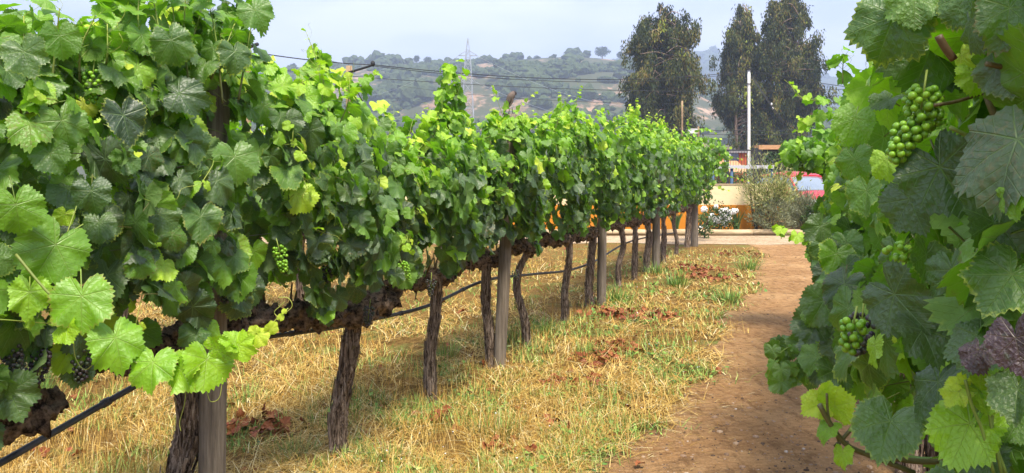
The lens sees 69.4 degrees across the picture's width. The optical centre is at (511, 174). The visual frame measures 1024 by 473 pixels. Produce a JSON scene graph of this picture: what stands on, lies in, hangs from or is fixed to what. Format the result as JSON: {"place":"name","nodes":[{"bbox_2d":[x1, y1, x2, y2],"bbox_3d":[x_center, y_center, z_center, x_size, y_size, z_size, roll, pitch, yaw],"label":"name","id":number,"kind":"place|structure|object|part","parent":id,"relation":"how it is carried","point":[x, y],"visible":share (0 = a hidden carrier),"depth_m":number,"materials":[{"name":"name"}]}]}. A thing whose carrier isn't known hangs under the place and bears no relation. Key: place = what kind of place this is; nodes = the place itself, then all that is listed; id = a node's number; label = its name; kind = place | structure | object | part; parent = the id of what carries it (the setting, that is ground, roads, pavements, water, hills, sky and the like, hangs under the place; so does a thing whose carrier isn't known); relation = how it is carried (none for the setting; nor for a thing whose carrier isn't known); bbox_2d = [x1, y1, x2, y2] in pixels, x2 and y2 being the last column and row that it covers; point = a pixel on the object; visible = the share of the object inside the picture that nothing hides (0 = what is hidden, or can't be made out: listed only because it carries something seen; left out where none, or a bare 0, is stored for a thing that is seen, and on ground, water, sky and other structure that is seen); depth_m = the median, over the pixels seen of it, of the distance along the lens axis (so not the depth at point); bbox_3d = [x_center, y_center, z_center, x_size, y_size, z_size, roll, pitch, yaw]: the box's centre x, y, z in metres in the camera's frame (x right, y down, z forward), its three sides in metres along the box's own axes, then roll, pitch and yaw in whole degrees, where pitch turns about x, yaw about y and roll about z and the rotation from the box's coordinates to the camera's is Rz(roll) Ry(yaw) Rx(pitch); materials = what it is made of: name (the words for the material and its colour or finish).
{"place":"outdoors","nodes":[
{"label":"outdoors","id":0,"kind":"place"},
{"bbox_2d":[0,219,790,472],"bbox_3d":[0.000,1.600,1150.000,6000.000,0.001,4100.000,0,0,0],"label":"ground","id":1,"kind":"structure","parent":0,"point":[405,341],"depth_m":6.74,"materials":[{"name":"beige plant"}]},
{"bbox_2d":[37,167,89,239],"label":"grapevine","id":2,"kind":"object","parent":1,"relation":"on","point":[45,174],"visible":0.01,"depth_m":5.61,"materials":[{"name":"green plant"}]},
{"bbox_2d":[76,117,148,317],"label":"grapevine","id":3,"kind":"object","parent":1,"relation":"on","point":[126,313],"depth_m":6.28,"materials":[{"name":"green plant"}]},
{"bbox_2d":[0,0,301,450],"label":"grapevine","id":4,"kind":"object","parent":1,"relation":"on","point":[52,84],"visible":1,"depth_m":2.22,"materials":[{"name":"green plant"}]},
{"bbox_2d":[0,0,372,472],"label":"grapevine","id":5,"kind":"object","parent":1,"relation":"on","point":[176,60],"visible":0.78,"depth_m":2.86,"materials":[{"name":"green plant"}]},
{"bbox_2d":[0,232,673,466],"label":"irrigation pipe","id":6,"kind":"object","parent":5,"relation":"attached to","point":[41,439],"visible":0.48,"depth_m":2.90,"materials":[{"name":"plastic"}]},
{"bbox_2d":[198,81,229,472],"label":"wooden post","id":7,"kind":"object","parent":1,"relation":"on","point":[212,436],"visible":0.29,"depth_m":3.14,"materials":[{"name":"wood"}]},
{"bbox_2d":[245,42,258,132],"bbox_3d":[-7.210,-1.019,20.506,0.610,5.238,0.228,0,0,30],"label":"utility pole","id":8,"kind":"object","parent":1,"relation":"on","point":[256,44],"visible":0.17,"depth_m":20.50,"materials":[{"name":"brown wood"}]},
{"bbox_2d":[233,120,272,239],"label":"grapevine","id":9,"kind":"object","parent":1,"relation":"on","point":[257,197],"visible":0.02,"depth_m":7.57,"materials":[{"name":"green plant"}]},
{"bbox_2d":[261,129,331,300],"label":"grapevine","id":10,"kind":"object","parent":1,"relation":"on","point":[299,286],"visible":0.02,"depth_m":8.51,"materials":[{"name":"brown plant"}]},
{"bbox_2d":[229,23,447,456],"bbox_3d":[-0.898,0.440,4.145,1.060,2.393,1.509,0,0,36],"label":"grapevine","id":11,"kind":"object","parent":1,"relation":"on","point":[376,229],"visible":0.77,"depth_m":3.92,"materials":[{"name":"green plant"}]},
{"bbox_2d":[346,61,374,112],"bbox_3d":[-5.893,-1.398,28.712,1.439,5.995,0.286,0,0,30],"label":"utility pole","id":12,"kind":"object","parent":1,"relation":"on","point":[349,69],"visible":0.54,"depth_m":28.70,"materials":[{"name":"brown wood"}]},
{"bbox_2d":[268,54,371,64],"bbox_3d":[-6.224,-3.803,24.400,0.030,0.882,8.195,0,0,12],"label":"overhead cable","id":13,"kind":"object","parent":12,"relation":"attached to","point":[307,59],"visible":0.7,"depth_m":23.19,"materials":[{"name":"black metal"}]},
{"bbox_2d":[375,66,743,81],"bbox_3d":[4.466,-5.217,36.700,25.701,2.124,0.025,0,0,-40],"label":"overhead cable","id":14,"kind":"object","parent":12,"relation":"attached to","point":[543,80],"visible":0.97,"depth_m":33.91,"materials":[{"name":"black metal"}]},
{"bbox_2d":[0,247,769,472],"bbox_3d":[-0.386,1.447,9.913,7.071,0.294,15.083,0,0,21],"label":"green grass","id":15,"kind":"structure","parent":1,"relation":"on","point":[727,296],"depth_m":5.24,"materials":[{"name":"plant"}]},
{"bbox_2d":[25,248,760,472],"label":"fallen leaves","id":16,"kind":"object","parent":1,"relation":"on","point":[267,424],"visible":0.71,"depth_m":5.57,"materials":[{"name":"brown plant"}]},
{"bbox_2d":[388,134,413,201],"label":"grapevine","id":17,"kind":"object","parent":1,"relation":"on","point":[411,146],"depth_m":10.60,"materials":[{"name":"green plant"}]},
{"bbox_2d":[355,59,512,403],"bbox_3d":[-0.564,0.395,5.194,1.043,2.476,1.286,0,0,20],"label":"grapevine","id":18,"kind":"object","parent":1,"relation":"on","point":[458,174],"visible":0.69,"depth_m":5.03,"materials":[{"name":"green plant"}]},
{"bbox_2d":[458,38,477,128],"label":"pylon","id":19,"kind":"object","parent":1,"relation":"on","point":[465,62],"visible":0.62,"depth_m":259.41,"materials":[{"name":"grey metal"}]},
{"bbox_2d":[498,66,621,105],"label":"overhead cable","id":20,"kind":"object","parent":19,"relation":"attached to","point":[552,89],"visible":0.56,"depth_m":314.87,"materials":[{"name":"black metal"}]},
{"bbox_2d":[433,85,551,368],"bbox_3d":[-0.197,0.449,6.125,1.089,2.373,1.234,0,0,26],"label":"grapevine","id":21,"kind":"object","parent":1,"relation":"on","point":[532,201],"visible":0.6,"depth_m":5.92,"materials":[{"name":"green plant"}]},
{"bbox_2d":[494,114,517,369],"bbox_3d":[-0.053,0.575,6.098,0.200,2.155,0.104,0,0,0],"label":"wooden post","id":22,"kind":"object","parent":1,"relation":"on","point":[503,289],"visible":0.52,"depth_m":6.05,"materials":[{"name":"wood"}]},
{"bbox_2d":[503,91,516,114],"bbox_3d":[-0.019,-0.597,6.102,0.117,0.197,0.066,0,0,0],"label":"bird","id":23,"kind":"object","parent":22,"relation":"on","point":[510,97],"visible":0.7,"depth_m":6.08},
{"bbox_2d":[482,91,594,345],"bbox_3d":[0.186,0.418,6.970,1.017,2.431,1.270,0,0,20],"label":"grapevine","id":24,"kind":"object","parent":1,"relation":"on","point":[564,152],"visible":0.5,"depth_m":6.91,"materials":[{"name":"green plant"}]},
{"bbox_2d":[515,83,624,323],"bbox_3d":[0.573,0.328,7.968,1.094,2.611,1.386,0,0,22],"label":"grapevine","id":25,"kind":"object","parent":1,"relation":"on","point":[582,139],"visible":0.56,"depth_m":7.92,"materials":[{"name":"green plant"}]},
{"bbox_2d":[405,184,779,228],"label":"garden wall","id":26,"kind":"structure","parent":1,"relation":"on","point":[727,198],"depth_m":20.61,"materials":[{"name":"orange paint"}]},
{"bbox_2d":[550,101,645,306],"bbox_3d":[0.916,0.403,8.881,1.027,2.476,2.252,0,0,21],"label":"grapevine","id":27,"kind":"object","parent":1,"relation":"on","point":[622,163],"visible":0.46,"depth_m":8.99,"materials":[{"name":"green plant"}]},
{"bbox_2d":[597,147,607,305],"bbox_3d":[1.108,0.600,9.071,0.132,2.101,0.115,0,0,0],"label":"wooden post","id":28,"kind":"object","parent":1,"relation":"on","point":[601,267],"visible":0.38,"depth_m":9.03,"materials":[{"name":"wood"}]},
{"bbox_2d":[546,229,667,235],"bbox_3d":[2.480,1.521,19.550,3.243,0.181,0.188,0,0,0],"label":"kerb log","id":29,"kind":"object","parent":1,"relation":"on","point":[629,232],"visible":0.14,"depth_m":19.48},
{"bbox_2d":[591,104,660,287],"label":"grapevine","id":30,"kind":"object","parent":1,"relation":"on","point":[648,157],"visible":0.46,"depth_m":10.39,"materials":[{"name":"green plant"}]},
{"bbox_2d":[617,98,670,280],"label":"grapevine","id":31,"kind":"object","parent":1,"relation":"on","point":[662,169],"visible":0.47,"depth_m":11.23,"materials":[{"name":"green plant"}]},
{"bbox_2d":[622,113,686,271],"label":"grapevine","id":32,"kind":"object","parent":1,"relation":"on","point":[661,214],"visible":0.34,"depth_m":12.11,"materials":[{"name":"green plant"}]},
{"bbox_2d":[652,174,659,270],"bbox_3d":[2.385,0.600,12.197,0.145,2.101,0.128,0,0,0],"label":"wooden post","id":33,"kind":"object","parent":1,"relation":"on","point":[656,238],"visible":0.43,"depth_m":12.14,"materials":[{"name":"wood"}]},
{"bbox_2d":[618,2,716,149],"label":"eucalyptus tree","id":34,"kind":"object","parent":1,"relation":"on","point":[667,39],"visible":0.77,"depth_m":85.80,"materials":[{"name":"green plant"}]},
{"bbox_2d":[640,115,697,262],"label":"grapevine","id":35,"kind":"object","parent":1,"relation":"on","point":[679,199],"visible":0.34,"depth_m":13.50,"materials":[{"name":"green plant"}]},
{"bbox_2d":[669,213,683,228],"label":"iris clump","id":36,"kind":"object","parent":1,"relation":"on","point":[678,217],"visible":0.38,"depth_m":19.95,"materials":[{"name":"green plant"}]},
{"bbox_2d":[665,119,705,254],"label":"grapevine","id":37,"kind":"object","parent":1,"relation":"on","point":[698,176],"visible":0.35,"depth_m":14.85,"materials":[{"name":"green plant"}]},
{"bbox_2d":[681,101,696,140],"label":"utility pole","id":38,"kind":"object","parent":1,"relation":"on","point":[682,106],"visible":0.48,"depth_m":59.95,"materials":[{"name":"brown wood"}]},
{"bbox_2d":[397,85,649,103],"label":"overhead cable","id":39,"kind":"object","parent":38,"relation":"attached to","point":[553,100],"visible":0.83,"depth_m":70.42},
{"bbox_2d":[690,170,697,246],"bbox_3d":[4.068,0.550,16.531,0.192,2.202,0.178,0,0,0],"label":"wooden post","id":40,"kind":"object","parent":1,"relation":"on","point":[694,236],"visible":0.41,"depth_m":16.45,"materials":[{"name":"wood"}]},
{"bbox_2d":[688,125,704,139],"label":"street lamp","id":41,"kind":"object","parent":1,"relation":"on","point":[693,130],"visible":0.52,"depth_m":69.91,"materials":[{"name":"white metal"}]},
{"bbox_2d":[667,229,752,235],"bbox_3d":[5.230,1.522,19.547,2.244,0.181,0.187,0,0,0],"label":"kerb log","id":42,"kind":"object","parent":1,"relation":"on","point":[731,232],"visible":0.72,"depth_m":19.48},
{"bbox_2d":[679,127,748,247],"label":"grapevine","id":43,"kind":"object","parent":1,"relation":"on","point":[710,161],"visible":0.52,"depth_m":16.44,"materials":[{"name":"green plant"}]},
{"bbox_2d":[698,199,738,228],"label":"rose bush","id":44,"kind":"object","parent":1,"relation":"on","point":[723,218],"visible":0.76,"depth_m":19.81,"materials":[{"name":"white plant"}]},
{"bbox_2d":[689,169,751,183],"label":"hedge","id":45,"kind":"object","parent":1,"relation":"on","point":[739,177],"visible":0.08,"depth_m":32.97,"materials":[{"name":"green plant"}]},
{"bbox_2d":[711,148,761,183],"bbox_3d":[7.955,0.306,27.000,2.296,2.587,0.090,0,0,0],"label":"fence frame","id":46,"kind":"object","parent":1,"relation":"on","point":[756,150],"visible":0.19,"depth_m":26.96,"materials":[{"name":"metal"}]},
{"bbox_2d":[731,208,745,228],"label":"iris clump","id":47,"kind":"object","parent":1,"relation":"on","point":[737,219],"visible":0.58,"depth_m":19.95,"materials":[{"name":"green plant"}]},
{"bbox_2d":[712,165,774,183],"bbox_3d":[7.653,0.641,24.539,2.081,1.918,0.138,0,0,0],"label":"guard rail","id":48,"kind":"object","parent":1,"relation":"on","point":[738,167],"visible":0.29,"depth_m":24.47,"materials":[{"name":"grey metal"}]},
{"bbox_2d":[708,3,783,162],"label":"eucalyptus tree","id":49,"kind":"object","parent":1,"relation":"on","point":[741,37],"visible":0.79,"depth_m":94.52,"materials":[{"name":"green plant"}]},
{"bbox_2d":[745,66,751,182],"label":"utility pole","id":50,"kind":"object","parent":1,"relation":"on","point":[748,109],"visible":0.8,"depth_m":44.93,"materials":[{"name":"metal"}]},
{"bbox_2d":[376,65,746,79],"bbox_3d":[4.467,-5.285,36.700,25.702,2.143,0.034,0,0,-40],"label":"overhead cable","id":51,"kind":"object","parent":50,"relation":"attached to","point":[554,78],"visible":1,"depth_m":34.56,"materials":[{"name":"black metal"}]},
{"bbox_2d":[750,75,788,132],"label":"stay wire","id":52,"kind":"object","parent":50,"relation":"attached to","point":[767,100],"visible":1,"depth_m":43.61,"materials":[{"name":"metal"}]},
{"bbox_2d":[751,75,790,131],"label":"stay wire","id":53,"kind":"object","parent":50,"relation":"attached to","point":[770,103],"visible":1,"depth_m":43.38,"materials":[{"name":"metal"}]},
{"bbox_2d":[751,70,843,86],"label":"overhead cable","id":54,"kind":"object","parent":50,"relation":"attached to","point":[797,79],"visible":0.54,"depth_m":42.88,"materials":[{"name":"black metal"}]},
{"bbox_2d":[736,144,770,228],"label":"shrub","id":55,"kind":"object","parent":1,"relation":"on","point":[750,182],"visible":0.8,"depth_m":20.16,"materials":[{"name":"green plant"}]},
{"bbox_2d":[744,193,797,235],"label":"shrub","id":56,"kind":"object","parent":1,"relation":"on","point":[784,215],"visible":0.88,"depth_m":19.59,"materials":[{"name":"green plant"}]},
{"bbox_2d":[738,158,810,227],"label":"shrub","id":57,"kind":"object","parent":1,"relation":"on","point":[779,188],"visible":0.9,"depth_m":19.74,"materials":[{"name":"green plant"}]},
{"bbox_2d":[754,145,794,170],"bbox_3d":[11.202,0.230,29.000,3.227,2.781,0.600,0,0,0],"label":"pergola","id":58,"kind":"object","parent":1,"relation":"on","point":[770,147],"visible":0.06,"depth_m":28.70,"materials":[{"name":"wood"}]},
{"bbox_2d":[752,229,804,234],"bbox_3d":[7.780,1.523,19.552,2.844,0.181,0.187,0,0,0],"label":"kerb log","id":59,"kind":"object","parent":1,"relation":"on","point":[762,232],"visible":0.32,"depth_m":19.49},
{"bbox_2d":[762,151,804,173],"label":"hedge","id":60,"kind":"object","parent":1,"relation":"on","point":[775,156],"visible":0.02,"depth_m":30.06,"materials":[{"name":"green plant"}]},
{"bbox_2d":[757,171,823,211],"bbox_3d":[9.712,0.735,24.869,2.246,1.724,4.326,0,0,-8],"label":"parked car","id":61,"kind":"object","parent":1,"relation":"on","point":[815,184],"visible":0.09,"depth_m":24.14,"materials":[{"name":"red paint"}]},
{"bbox_3d":[9.650,0.222,25.312,1.631,0.628,3.016,0,0,-8],"label":"window","id":62,"kind":"part","parent":61,"relation":"part of","materials":[{"name":"white glass"}]},
{"bbox_2d":[742,0,838,169],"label":"eucalyptus tree","id":63,"kind":"object","parent":1,"relation":"on","point":[783,49],"visible":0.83,"depth_m":91.98,"materials":[{"name":"green plant"}]},
{"bbox_2d":[780,188,808,220],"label":"shrub","id":64,"kind":"object","parent":1,"relation":"on","point":[799,191],"visible":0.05,"depth_m":21.34,"materials":[{"name":"green plant"}]},
{"bbox_2d":[782,186,820,228],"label":"shrub","id":65,"kind":"object","parent":1,"relation":"on","point":[803,198],"visible":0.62,"depth_m":19.99,"materials":[{"name":"green plant"}]},
{"bbox_2d":[799,194,818,225],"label":"rose bush","id":66,"kind":"object","parent":1,"relation":"on","point":[811,211],"visible":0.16,"depth_m":19.67,"materials":[{"name":"green plant"}]},
{"bbox_2d":[818,141,837,223],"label":"grapevine","id":67,"kind":"object","parent":1,"relation":"on","point":[827,203],"visible":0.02,"depth_m":6.30,"materials":[{"name":"green plant"}]},
{"bbox_2d":[0,0,868,76],"label":"sky","id":68,"kind":"structure","parent":0,"point":[435,29],"materials":[{"name":"white"}]},
{"bbox_2d":[76,57,812,178],"bbox_3d":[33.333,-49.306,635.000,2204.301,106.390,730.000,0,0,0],"label":"hill","id":69,"kind":"structure","parent":0,"point":[484,105],"depth_m":428.50,"materials":[{"name":"green plant"}]},
{"bbox_2d":[413,55,420,62],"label":"ridge tree","id":70,"kind":"object","parent":69,"relation":"on","point":[416,58],"visible":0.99,"depth_m":634.88,"materials":[{"name":"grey plant"}]},
{"bbox_2d":[96,47,837,164],"bbox_3d":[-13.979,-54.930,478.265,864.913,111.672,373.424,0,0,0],"label":"hill scrub","id":71,"kind":"object","parent":69,"relation":"on","point":[563,67],"visible":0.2,"depth_m":459.94,"materials":[{"name":"green plant"}]},
{"bbox_2d":[595,46,610,58],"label":"ridge tree","id":72,"kind":"object","parent":69,"relation":"on","point":[601,51],"visible":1,"depth_m":634.12,"materials":[{"name":"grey plant"}]},
{"bbox_2d":[262,236,801,244],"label":"cross road","id":73,"kind":"structure","parent":0,"point":[765,240],"depth_m":17.94,"materials":[{"name":"beige concrete"}]},
{"bbox_2d":[698,207,714,238],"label":"shrub","id":74,"kind":"object","parent":73,"relation":"on","point":[705,223],"visible":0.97,"depth_m":18.55,"materials":[{"name":"green plant"}]},
{"bbox_2d":[253,67,842,91],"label":"overhead cable","id":75,"kind":"object","parent":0,"point":[597,89],"visible":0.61,"depth_m":65.60,"materials":[{"name":"black metal"}]},
{"bbox_2d":[600,128,806,134],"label":"overhead cable","id":76,"kind":"object","parent":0,"point":[740,134],"visible":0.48,"depth_m":65.98,"materials":[{"name":"black metal"}]},
{"bbox_2d":[599,124,826,130],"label":"overhead cable","id":77,"kind":"object","parent":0,"point":[734,130],"visible":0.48,"depth_m":65.98,"materials":[{"name":"black metal"}]},
{"bbox_2d":[708,151,746,183],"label":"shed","id":78,"kind":"structure","parent":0,"point":[735,155],"depth_m":54.82,"materials":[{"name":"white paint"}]},
{"bbox_2d":[729,153,737,160],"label":"window","id":79,"kind":"structure","parent":78,"relation":"in","point":[735,155],"depth_m":54.82,"materials":[{"name":"blue glass"}]},
{"bbox_2d":[588,244,924,472],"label":"dirt path","id":80,"kind":"structure","parent":0,"point":[798,269],"depth_m":4.86,"materials":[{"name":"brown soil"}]},
{"bbox_2d":[585,259,805,472],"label":"loose straw","id":81,"kind":"object","parent":80,"relation":"on","point":[693,393],"visible":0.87,"depth_m":5.10,"materials":[{"name":"beige plant"}]},
{"bbox_2d":[768,115,836,218],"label":"grapevine","id":82,"kind":"object","parent":80,"relation":"on","point":[808,155],"visible":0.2,"depth_m":7.14,"materials":[{"name":"green plant"}]},
{"bbox_2d":[772,130,894,401],"bbox_3d":[2.411,0.506,4.833,0.906,2.265,1.794,0,0,37],"label":"grapevine","id":83,"kind":"object","parent":80,"relation":"on","point":[781,231],"visible":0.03,"depth_m":4.90,"materials":[{"name":"green plant"}]},
{"bbox_2d":[744,61,957,470],"bbox_3d":[1.500,0.470,2.722,1.224,2.338,1.909,0,0,11],"label":"grapevine","id":84,"kind":"object","parent":80,"relation":"on","point":[833,253],"visible":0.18,"depth_m":2.23,"materials":[{"name":"green plant"}]},
{"bbox_2d":[785,45,957,472],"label":"grapevine","id":85,"kind":"object","parent":80,"relation":"on","point":[837,209],"visible":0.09,"depth_m":3.83,"materials":[{"name":"green plant"}]},
{"bbox_2d":[800,66,1023,472],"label":"grapevine","id":86,"kind":"object","parent":80,"relation":"on","point":[958,441],"visible":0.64,"depth_m":1.29,"materials":[{"name":"green plant"}]},
{"bbox_2d":[830,0,1023,472],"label":"grapevine","id":87,"kind":"object","parent":80,"relation":"on","point":[960,188],"visible":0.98,"depth_m":0.90,"materials":[{"name":"green plant"}]},
{"bbox_2d":[690,51,849,106],"bbox_3d":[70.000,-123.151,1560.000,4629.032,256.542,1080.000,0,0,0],"label":"mountain","id":88,"kind":"structure","parent":0,"point":[833,79],"depth_m":1448.33,"materials":[{"name":"grey"}]},
{"bbox_2d":[612,45,842,106],"bbox_3d":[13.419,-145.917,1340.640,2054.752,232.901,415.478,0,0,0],"label":"mountain woods","id":89,"kind":"object","parent":88,"relation":"on","point":[706,54],"visible":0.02,"depth_m":1400.82,"materials":[{"name":"green plant"}]}
]}

